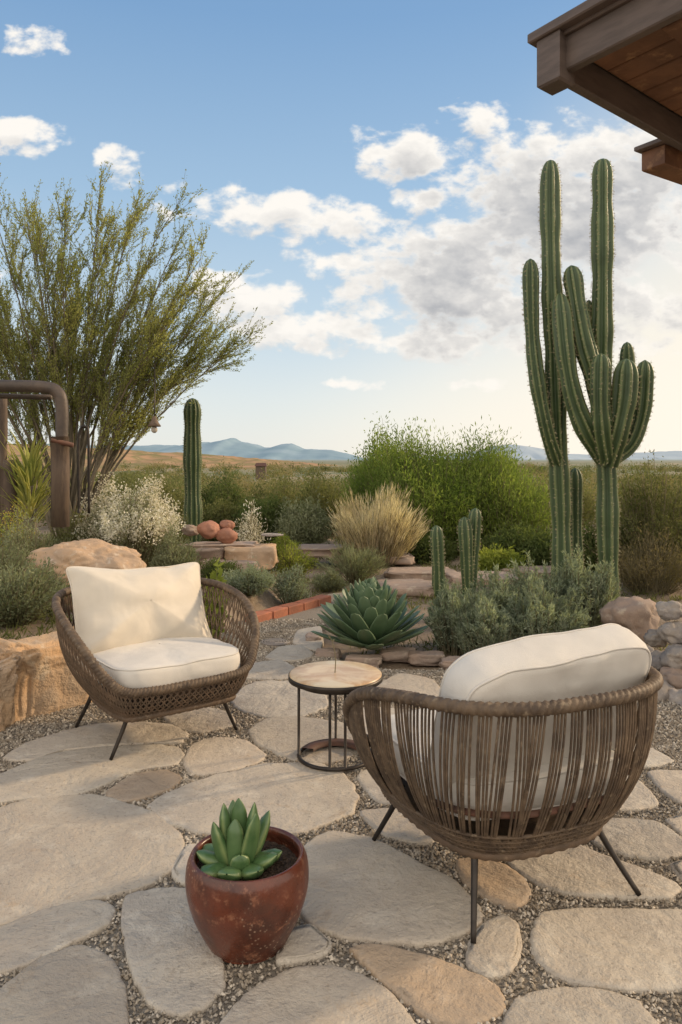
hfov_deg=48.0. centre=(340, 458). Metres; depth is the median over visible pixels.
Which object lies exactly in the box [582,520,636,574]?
desert shrub
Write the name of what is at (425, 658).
edging stone
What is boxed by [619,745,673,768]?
flagstone
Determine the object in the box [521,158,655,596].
column cactus
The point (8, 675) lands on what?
wall boulder
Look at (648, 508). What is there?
olive bush
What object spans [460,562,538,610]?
rosemary bush
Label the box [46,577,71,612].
sage bush
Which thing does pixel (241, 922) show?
plant pot
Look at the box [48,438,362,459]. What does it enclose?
hills
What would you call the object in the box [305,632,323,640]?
edging stone
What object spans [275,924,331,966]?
flagstone
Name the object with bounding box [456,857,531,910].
flagstone
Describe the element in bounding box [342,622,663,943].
wicker lounge chair
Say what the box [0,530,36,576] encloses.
sage bush
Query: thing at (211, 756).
flagstone
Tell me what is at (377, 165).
sky
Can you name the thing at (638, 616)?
rock
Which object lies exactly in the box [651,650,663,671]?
rock
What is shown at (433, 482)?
feathery bush
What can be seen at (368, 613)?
agave
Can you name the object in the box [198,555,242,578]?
blue shrub
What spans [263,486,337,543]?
desert shrub
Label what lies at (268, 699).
flagstone
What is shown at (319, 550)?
ledge slab
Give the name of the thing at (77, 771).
flagstone
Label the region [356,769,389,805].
flagstone
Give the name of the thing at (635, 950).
flagstone
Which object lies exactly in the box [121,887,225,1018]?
flagstone
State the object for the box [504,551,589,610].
rosemary bush
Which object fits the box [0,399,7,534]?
wooden post
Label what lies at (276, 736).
flagstone
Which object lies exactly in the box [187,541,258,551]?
stone slab
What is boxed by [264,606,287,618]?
brick
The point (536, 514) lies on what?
feathery bush
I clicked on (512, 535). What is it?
desert shrub
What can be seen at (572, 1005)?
flagstone
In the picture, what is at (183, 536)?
sage bush
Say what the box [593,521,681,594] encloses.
twiggy bush
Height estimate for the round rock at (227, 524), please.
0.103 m
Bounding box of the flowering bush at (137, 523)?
[72,471,185,567]
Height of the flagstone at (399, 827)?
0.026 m
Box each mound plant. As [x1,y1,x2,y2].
[270,532,301,557]
[273,537,319,576]
[309,568,351,591]
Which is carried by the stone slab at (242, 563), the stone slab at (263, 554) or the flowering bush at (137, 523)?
the stone slab at (263, 554)
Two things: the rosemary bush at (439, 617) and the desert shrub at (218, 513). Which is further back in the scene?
the desert shrub at (218, 513)
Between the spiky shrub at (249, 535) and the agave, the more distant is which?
the spiky shrub at (249, 535)
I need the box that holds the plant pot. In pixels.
[185,826,308,964]
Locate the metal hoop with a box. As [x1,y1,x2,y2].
[77,425,89,512]
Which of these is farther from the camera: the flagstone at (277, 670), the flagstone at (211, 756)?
the flagstone at (277, 670)
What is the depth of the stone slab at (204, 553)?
6.59 m
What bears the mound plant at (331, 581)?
on the ground at (264, 600)
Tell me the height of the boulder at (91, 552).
0.482 m
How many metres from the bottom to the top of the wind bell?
0.705 m
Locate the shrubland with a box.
[18,456,681,528]
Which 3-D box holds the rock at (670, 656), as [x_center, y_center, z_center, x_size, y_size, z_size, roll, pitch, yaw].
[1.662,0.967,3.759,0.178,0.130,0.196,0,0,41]
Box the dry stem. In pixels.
[328,635,335,672]
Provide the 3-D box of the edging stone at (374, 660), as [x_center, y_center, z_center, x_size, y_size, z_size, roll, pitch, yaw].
[0.116,1.111,4.199,0.219,0.074,0.109,0,0,0]
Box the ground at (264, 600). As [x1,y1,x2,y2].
[0,460,681,670]
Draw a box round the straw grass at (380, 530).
[326,480,431,568]
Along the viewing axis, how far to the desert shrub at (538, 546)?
7.69 m
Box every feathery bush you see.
[335,411,407,509]
[335,415,542,554]
[455,438,551,546]
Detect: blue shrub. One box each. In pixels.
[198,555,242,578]
[218,556,277,596]
[268,562,311,603]
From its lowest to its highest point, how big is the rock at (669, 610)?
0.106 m
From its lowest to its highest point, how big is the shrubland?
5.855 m
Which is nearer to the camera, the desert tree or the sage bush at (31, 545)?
the sage bush at (31, 545)
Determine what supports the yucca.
on the ground at (264, 600)
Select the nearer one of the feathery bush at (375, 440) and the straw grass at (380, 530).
the straw grass at (380, 530)
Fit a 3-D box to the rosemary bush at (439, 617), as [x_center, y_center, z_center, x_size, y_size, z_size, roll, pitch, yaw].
[0.710,0.934,4.549,0.477,0.456,0.478,0,0,0]
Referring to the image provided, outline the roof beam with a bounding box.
[634,138,681,184]
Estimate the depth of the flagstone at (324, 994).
1.55 m
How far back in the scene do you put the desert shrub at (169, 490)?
11.40 m
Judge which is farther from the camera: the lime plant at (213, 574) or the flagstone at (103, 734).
the lime plant at (213, 574)
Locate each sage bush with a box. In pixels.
[0,507,55,570]
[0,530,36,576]
[0,552,69,628]
[41,530,74,546]
[44,506,92,543]
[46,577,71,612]
[146,520,201,567]
[155,513,191,551]
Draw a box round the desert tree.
[0,161,272,538]
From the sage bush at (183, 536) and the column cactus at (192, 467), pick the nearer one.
the sage bush at (183, 536)
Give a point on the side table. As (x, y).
(323, 678)
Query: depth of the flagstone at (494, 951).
1.72 m
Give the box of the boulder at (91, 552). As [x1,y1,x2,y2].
[24,538,146,606]
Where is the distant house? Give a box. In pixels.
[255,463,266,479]
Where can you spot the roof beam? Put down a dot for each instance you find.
(661, 159)
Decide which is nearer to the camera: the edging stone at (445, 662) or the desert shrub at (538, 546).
the edging stone at (445, 662)
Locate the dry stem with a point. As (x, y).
(334, 652)
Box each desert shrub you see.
[94,462,157,508]
[121,462,184,528]
[179,491,241,541]
[201,456,249,513]
[229,487,292,543]
[239,473,307,509]
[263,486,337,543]
[286,461,346,536]
[395,522,458,565]
[478,542,535,570]
[480,513,549,564]
[516,523,551,565]
[535,475,596,528]
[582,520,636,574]
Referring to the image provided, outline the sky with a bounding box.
[0,0,681,458]
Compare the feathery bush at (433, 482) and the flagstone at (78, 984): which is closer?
the flagstone at (78, 984)
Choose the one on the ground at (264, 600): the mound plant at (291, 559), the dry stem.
the mound plant at (291, 559)
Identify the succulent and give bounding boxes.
[196,798,281,880]
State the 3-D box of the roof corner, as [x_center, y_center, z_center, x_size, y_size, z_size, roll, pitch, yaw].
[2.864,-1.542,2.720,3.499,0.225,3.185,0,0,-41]
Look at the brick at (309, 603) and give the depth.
5.68 m
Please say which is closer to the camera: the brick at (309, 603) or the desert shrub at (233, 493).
the brick at (309, 603)
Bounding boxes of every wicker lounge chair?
[51,563,259,759]
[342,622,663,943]
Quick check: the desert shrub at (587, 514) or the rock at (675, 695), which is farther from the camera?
the desert shrub at (587, 514)
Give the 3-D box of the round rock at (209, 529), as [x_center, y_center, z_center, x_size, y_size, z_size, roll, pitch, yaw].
[-1.163,0.626,6.751,0.204,0.162,0.184,0,0,0]
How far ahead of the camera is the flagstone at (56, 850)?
2.15 m
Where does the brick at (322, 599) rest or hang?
on the ground at (264, 600)
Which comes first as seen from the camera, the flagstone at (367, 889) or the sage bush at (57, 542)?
the flagstone at (367, 889)
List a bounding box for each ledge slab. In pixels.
[284,544,342,557]
[333,552,414,564]
[378,579,433,597]
[383,567,456,579]
[445,571,527,584]
[501,566,550,577]
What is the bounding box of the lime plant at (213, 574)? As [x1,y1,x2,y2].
[201,558,231,640]
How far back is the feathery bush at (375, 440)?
10.17 m
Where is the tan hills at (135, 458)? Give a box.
[7,443,333,471]
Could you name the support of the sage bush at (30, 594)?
on the ground at (264, 600)
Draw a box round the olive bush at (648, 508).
[583,449,681,582]
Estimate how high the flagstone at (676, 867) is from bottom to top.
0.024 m
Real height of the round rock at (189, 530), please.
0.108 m
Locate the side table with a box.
[288,661,382,771]
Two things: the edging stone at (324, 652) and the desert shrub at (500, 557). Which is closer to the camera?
the edging stone at (324, 652)
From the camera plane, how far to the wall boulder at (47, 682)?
3.32 m
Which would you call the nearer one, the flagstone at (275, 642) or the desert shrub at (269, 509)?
the flagstone at (275, 642)
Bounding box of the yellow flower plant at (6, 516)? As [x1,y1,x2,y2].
[0,496,34,548]
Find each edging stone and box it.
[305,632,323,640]
[315,648,341,658]
[345,654,381,667]
[380,646,415,662]
[408,650,444,665]
[438,656,459,669]
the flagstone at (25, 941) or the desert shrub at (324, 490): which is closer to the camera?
the flagstone at (25, 941)
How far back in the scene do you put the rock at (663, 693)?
3.52 m
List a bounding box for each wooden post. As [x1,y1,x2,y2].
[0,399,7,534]
[2,460,17,537]
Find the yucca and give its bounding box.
[0,430,50,544]
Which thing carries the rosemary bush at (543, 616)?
on the ground at (264, 600)
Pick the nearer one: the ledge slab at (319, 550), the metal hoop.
the metal hoop
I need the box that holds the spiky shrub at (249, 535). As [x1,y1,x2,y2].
[235,494,270,543]
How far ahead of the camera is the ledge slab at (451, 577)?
6.86 m
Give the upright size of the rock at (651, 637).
0.097 m
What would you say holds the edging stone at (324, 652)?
on the ground at (264, 600)
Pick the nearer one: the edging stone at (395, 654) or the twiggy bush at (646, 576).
the edging stone at (395, 654)
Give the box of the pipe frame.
[0,380,73,526]
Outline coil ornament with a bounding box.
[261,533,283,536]
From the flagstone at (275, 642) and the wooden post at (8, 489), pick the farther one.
the wooden post at (8, 489)
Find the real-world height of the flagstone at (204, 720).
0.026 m
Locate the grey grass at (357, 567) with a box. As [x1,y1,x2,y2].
[313,541,388,583]
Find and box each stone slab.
[178,544,224,562]
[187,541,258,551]
[198,559,259,576]
[224,543,278,570]
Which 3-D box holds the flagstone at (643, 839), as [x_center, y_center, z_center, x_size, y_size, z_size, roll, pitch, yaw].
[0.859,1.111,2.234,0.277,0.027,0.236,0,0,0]
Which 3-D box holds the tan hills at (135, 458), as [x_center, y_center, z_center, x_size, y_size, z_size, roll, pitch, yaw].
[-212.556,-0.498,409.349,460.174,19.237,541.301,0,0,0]
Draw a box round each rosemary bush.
[422,577,501,655]
[449,588,526,654]
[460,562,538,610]
[501,574,591,641]
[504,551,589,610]
[552,543,623,625]
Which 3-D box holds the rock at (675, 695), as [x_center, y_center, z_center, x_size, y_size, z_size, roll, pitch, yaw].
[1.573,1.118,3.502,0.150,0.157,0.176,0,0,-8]
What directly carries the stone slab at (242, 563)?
on the ground at (264, 600)
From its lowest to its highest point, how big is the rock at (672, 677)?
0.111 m
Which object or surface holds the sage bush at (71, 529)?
on the ground at (264, 600)
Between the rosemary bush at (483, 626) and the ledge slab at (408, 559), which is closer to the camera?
the rosemary bush at (483, 626)
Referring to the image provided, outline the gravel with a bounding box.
[0,618,681,1023]
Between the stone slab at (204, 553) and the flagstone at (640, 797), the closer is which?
the flagstone at (640, 797)
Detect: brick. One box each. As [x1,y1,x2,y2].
[245,610,271,622]
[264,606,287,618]
[279,602,303,614]
[295,598,317,610]
[310,594,330,606]
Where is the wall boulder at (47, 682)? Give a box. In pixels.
[0,626,93,722]
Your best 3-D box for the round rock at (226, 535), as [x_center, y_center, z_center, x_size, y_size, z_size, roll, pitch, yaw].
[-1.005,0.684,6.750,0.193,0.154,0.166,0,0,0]
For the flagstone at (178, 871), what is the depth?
2.07 m
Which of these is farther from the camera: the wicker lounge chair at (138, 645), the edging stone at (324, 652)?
the edging stone at (324, 652)
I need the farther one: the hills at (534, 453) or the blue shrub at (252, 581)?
the hills at (534, 453)
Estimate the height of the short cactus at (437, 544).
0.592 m
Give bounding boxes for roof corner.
[527,0,681,150]
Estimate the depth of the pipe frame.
5.56 m
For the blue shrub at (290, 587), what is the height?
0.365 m
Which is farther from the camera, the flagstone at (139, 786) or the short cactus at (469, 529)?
the short cactus at (469, 529)
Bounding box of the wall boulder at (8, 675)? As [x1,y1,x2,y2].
[0,657,20,731]
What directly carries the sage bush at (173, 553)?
on the ground at (264, 600)
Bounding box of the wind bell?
[148,363,160,432]
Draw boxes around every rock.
[182,524,198,535]
[197,520,219,538]
[216,528,237,543]
[219,520,234,528]
[599,596,659,641]
[643,629,667,647]
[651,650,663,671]
[655,601,681,620]
[656,621,681,643]
[658,680,674,701]
[659,644,681,668]
[660,666,681,689]
[668,688,681,706]
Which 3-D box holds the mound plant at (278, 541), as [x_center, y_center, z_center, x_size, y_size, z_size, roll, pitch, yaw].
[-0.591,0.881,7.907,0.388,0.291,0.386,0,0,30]
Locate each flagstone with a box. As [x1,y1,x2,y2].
[0,744,184,803]
[0,794,184,925]
[0,900,115,974]
[0,945,128,1023]
[2,722,189,762]
[106,769,182,802]
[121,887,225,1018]
[146,762,359,835]
[163,707,235,733]
[171,844,195,886]
[183,737,266,777]
[220,965,414,1023]
[230,680,327,717]
[246,659,294,680]
[248,716,356,763]
[261,638,289,645]
[264,645,314,661]
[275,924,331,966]
[292,626,323,650]
[301,831,484,948]
[349,943,505,1023]
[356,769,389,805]
[359,808,438,846]
[363,707,412,733]
[376,673,439,706]
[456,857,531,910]
[465,914,522,980]
[502,986,658,1023]
[507,845,681,901]
[530,908,681,993]
[590,818,681,861]
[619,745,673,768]
[620,776,658,812]
[647,770,681,804]
[665,814,681,835]
[669,860,681,879]
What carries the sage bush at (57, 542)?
on the ground at (264, 600)
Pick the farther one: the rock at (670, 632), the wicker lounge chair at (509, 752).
the rock at (670, 632)
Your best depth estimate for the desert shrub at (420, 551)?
8.14 m
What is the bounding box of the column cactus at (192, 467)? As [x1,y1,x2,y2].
[182,398,203,543]
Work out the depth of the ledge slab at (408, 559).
7.80 m
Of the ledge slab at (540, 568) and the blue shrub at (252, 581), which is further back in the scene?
the ledge slab at (540, 568)
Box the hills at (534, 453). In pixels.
[428,445,681,459]
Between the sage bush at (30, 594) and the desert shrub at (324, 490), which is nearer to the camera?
the sage bush at (30, 594)
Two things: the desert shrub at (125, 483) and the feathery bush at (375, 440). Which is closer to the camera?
the feathery bush at (375, 440)
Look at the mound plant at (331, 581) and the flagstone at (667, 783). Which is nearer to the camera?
the flagstone at (667, 783)
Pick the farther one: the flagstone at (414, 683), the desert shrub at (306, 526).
the desert shrub at (306, 526)
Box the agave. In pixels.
[311,577,428,649]
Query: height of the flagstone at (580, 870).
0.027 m
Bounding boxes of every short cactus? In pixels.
[429,525,445,596]
[456,508,482,595]
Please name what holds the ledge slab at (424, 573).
on the ground at (264, 600)
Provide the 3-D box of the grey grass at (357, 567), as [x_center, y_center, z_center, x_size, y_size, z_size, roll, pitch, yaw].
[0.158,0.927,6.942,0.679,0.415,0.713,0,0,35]
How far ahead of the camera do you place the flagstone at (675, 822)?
2.32 m
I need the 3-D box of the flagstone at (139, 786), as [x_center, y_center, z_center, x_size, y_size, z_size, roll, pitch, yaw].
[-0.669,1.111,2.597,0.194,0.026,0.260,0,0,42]
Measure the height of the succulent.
0.166 m
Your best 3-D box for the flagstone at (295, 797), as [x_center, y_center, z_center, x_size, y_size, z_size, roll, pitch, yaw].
[-0.279,1.110,2.514,0.683,0.027,0.535,0,0,0]
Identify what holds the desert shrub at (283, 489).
on the ground at (264, 600)

